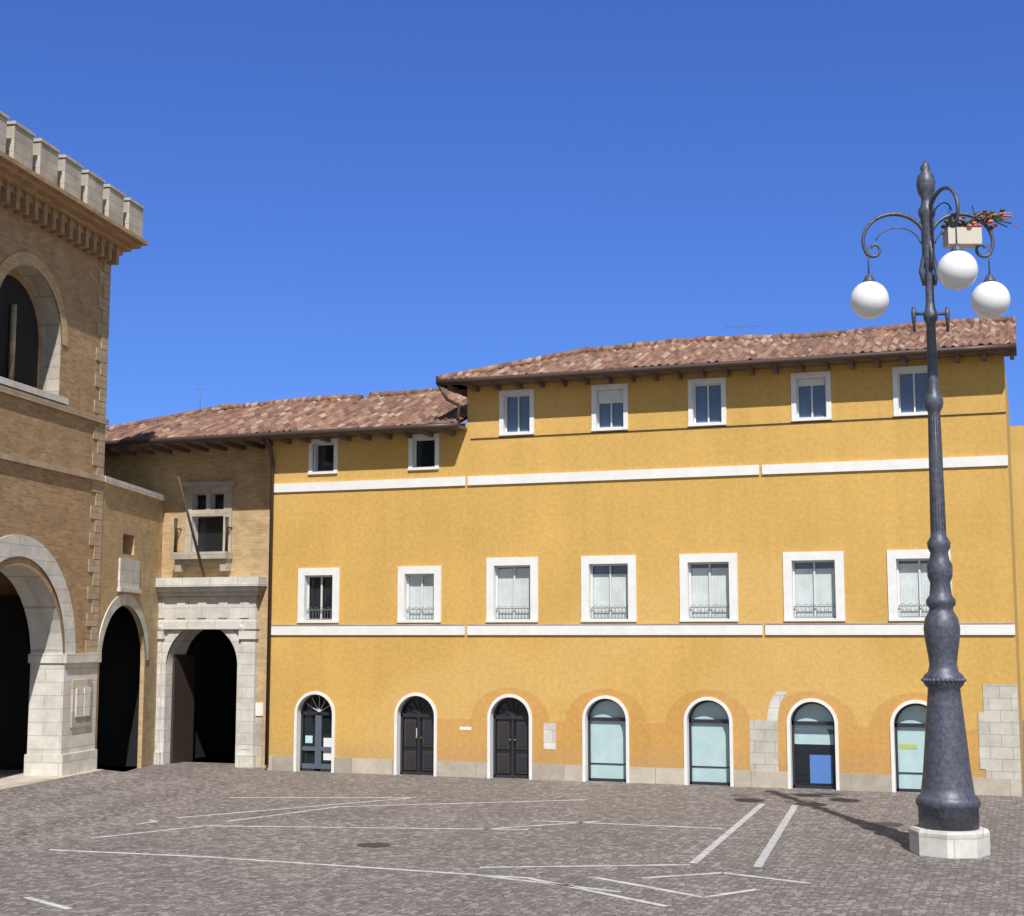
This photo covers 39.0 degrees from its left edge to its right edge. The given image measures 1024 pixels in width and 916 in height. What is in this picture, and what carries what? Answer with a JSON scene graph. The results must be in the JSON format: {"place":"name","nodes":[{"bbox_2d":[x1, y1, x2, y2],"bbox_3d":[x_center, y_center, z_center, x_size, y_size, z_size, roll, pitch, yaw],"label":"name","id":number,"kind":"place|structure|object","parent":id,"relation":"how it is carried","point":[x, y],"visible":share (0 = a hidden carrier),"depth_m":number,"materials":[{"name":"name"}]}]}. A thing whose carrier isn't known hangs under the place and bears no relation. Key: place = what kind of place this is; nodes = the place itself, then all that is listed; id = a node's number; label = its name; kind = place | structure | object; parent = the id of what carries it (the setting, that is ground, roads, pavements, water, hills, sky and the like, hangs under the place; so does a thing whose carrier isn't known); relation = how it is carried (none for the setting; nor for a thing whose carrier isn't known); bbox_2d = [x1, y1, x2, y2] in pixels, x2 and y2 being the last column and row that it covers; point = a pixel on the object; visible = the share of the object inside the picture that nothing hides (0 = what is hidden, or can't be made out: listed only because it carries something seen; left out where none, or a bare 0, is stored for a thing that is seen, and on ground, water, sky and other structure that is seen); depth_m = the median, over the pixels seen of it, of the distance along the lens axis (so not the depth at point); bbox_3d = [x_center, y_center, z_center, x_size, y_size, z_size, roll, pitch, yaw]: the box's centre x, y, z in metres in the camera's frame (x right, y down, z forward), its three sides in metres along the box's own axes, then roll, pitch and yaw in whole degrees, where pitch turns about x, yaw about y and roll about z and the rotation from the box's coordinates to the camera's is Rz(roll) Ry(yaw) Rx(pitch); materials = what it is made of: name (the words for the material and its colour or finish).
{"place":"outdoors","nodes":[
{"label":"outdoors","id":0,"kind":"place"},
{"bbox_2d":[0,205,108,754],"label":"palazzo podesta walls","id":1,"kind":"structure","parent":0,"point":[49,510],"depth_m":35.17,"materials":[{"name":"brown brick"}]},
{"bbox_2d":[0,252,110,775],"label":"tower stone trim","id":2,"kind":"structure","parent":1,"relation":"attached to","point":[19,339],"depth_m":35.19,"materials":[{"name":"beige stone"}]},
{"bbox_2d":[0,110,147,264],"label":"palazzo podesta battlements","id":3,"kind":"object","parent":1,"relation":"on","point":[44,185],"visible":1,"depth_m":34.75,"materials":[{"name":"beige stone"}]},
{"bbox_2d":[0,721,1023,915],"bbox_3d":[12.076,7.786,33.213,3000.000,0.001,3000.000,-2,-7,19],"label":"cobblestone square","id":4,"kind":"structure","parent":0,"point":[838,852],"depth_m":24.31,"materials":[{"name":"grey stone"}]},
{"bbox_2d":[0,476,166,771],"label":"archway wall","id":5,"kind":"structure","parent":4,"relation":"on","point":[131,546],"depth_m":40.62,"materials":[{"name":"beige brick"}]},
{"bbox_2d":[0,769,269,864],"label":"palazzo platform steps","id":6,"kind":"structure","parent":4,"relation":"on","point":[40,814],"depth_m":30.99,"materials":[{"name":"stone"}]},
{"bbox_2d":[104,445,272,767],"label":"brick building wall","id":7,"kind":"structure","parent":4,"relation":"on","point":[201,693],"depth_m":42.54,"materials":[{"name":"beige brick"}]},
{"bbox_2d":[171,476,236,576],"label":"window frame","id":8,"kind":"structure","parent":7,"relation":"attached to","point":[224,557],"depth_m":41.99,"materials":[{"name":"beige stone"}]},
{"bbox_2d":[154,576,267,767],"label":"stone archway","id":9,"kind":"object","parent":4,"relation":"on","point":[228,606],"visible":0.92,"depth_m":41.40,"materials":[{"name":"white stone"}]},
{"bbox_2d":[24,797,903,908],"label":"pavement markings","id":10,"kind":"object","parent":4,"relation":"on","point":[764,855],"visible":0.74,"depth_m":24.96,"materials":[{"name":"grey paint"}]},
{"bbox_2d":[269,355,1023,789],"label":"yellow palazzo walls","id":11,"kind":"structure","parent":4,"relation":"on","point":[367,541],"depth_m":37.01,"materials":[{"name":"yellow paint"}]},
{"bbox_2d":[264,385,460,764],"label":"yellow palazzo drainpipes","id":12,"kind":"object","parent":11,"relation":"attached to","point":[440,387],"visible":1,"depth_m":40.22,"materials":[{"name":"metal"}]},
{"bbox_2d":[105,343,1016,455],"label":"roof eaves","id":13,"kind":"object","parent":11,"relation":"attached to","point":[168,445],"visible":0.84,"depth_m":38.01,"materials":[{"name":"brown wood"}]},
{"bbox_2d":[105,317,1015,440],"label":"yellow palazzo roof tiles","id":14,"kind":"object","parent":13,"relation":"on","point":[409,407],"visible":0.77,"depth_m":39.66,"materials":[{"name":"tile"}]},
{"bbox_2d":[197,326,759,401],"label":"roof antenna","id":15,"kind":"object","parent":14,"relation":"on","point":[200,389],"visible":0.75,"depth_m":45.67,"materials":[{"name":"grey"}]},
{"bbox_2d":[266,365,1021,796],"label":"facade trim","id":16,"kind":"structure","parent":11,"relation":"attached to","point":[760,753],"depth_m":36.36,"materials":[{"name":"white stone"}]},
{"bbox_2d":[300,371,1005,791],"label":"windows and doors","id":17,"kind":"structure","parent":11,"relation":"in","point":[812,723],"depth_m":36.99,"materials":[{"name":"white glass"}]},
{"bbox_2d":[861,160,996,830],"bbox_3d":[7.379,0.430,25.209,2.315,11.790,1.591,-2,-7,19],"label":"lamp post","id":18,"kind":"object","parent":4,"relation":"on","point":[947,799],"visible":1,"depth_m":24.95,"materials":[{"name":"grey metal"}]},
{"bbox_2d":[850,250,1010,318],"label":"lamp globes","id":19,"kind":"object","parent":18,"relation":"hanging from","point":[957,270],"visible":1,"depth_m":25.56,"materials":[{"name":"white glass"}]},
{"bbox_2d":[939,205,1018,247],"bbox_3d":[8.437,-4.175,26.025,1.406,0.752,0.481,0,-7,1],"label":"hanging flower box","id":20,"kind":"object","parent":18,"relation":"attached to","point":[969,234],"visible":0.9,"depth_m":25.88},
{"bbox_2d":[909,824,990,858],"bbox_3d":[7.465,6.524,24.704,1.320,0.430,1.320,-2,-7,19],"label":"lamp post base","id":21,"kind":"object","parent":4,"relation":"on","point":[974,844],"depth_m":24.20,"materials":[{"name":"white stone"}]},
{"bbox_2d":[0,0,1023,426],"label":"sky","id":22,"kind":"structure","parent":0,"point":[338,197],"materials":[{"name":"blue"}]},
{"bbox_2d":[1010,426,1023,720],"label":"neighbouring building","id":23,"kind":"structure","parent":0,"point":[1017,447],"depth_m":64.29,"materials":[{"name":"paint"}]}
]}

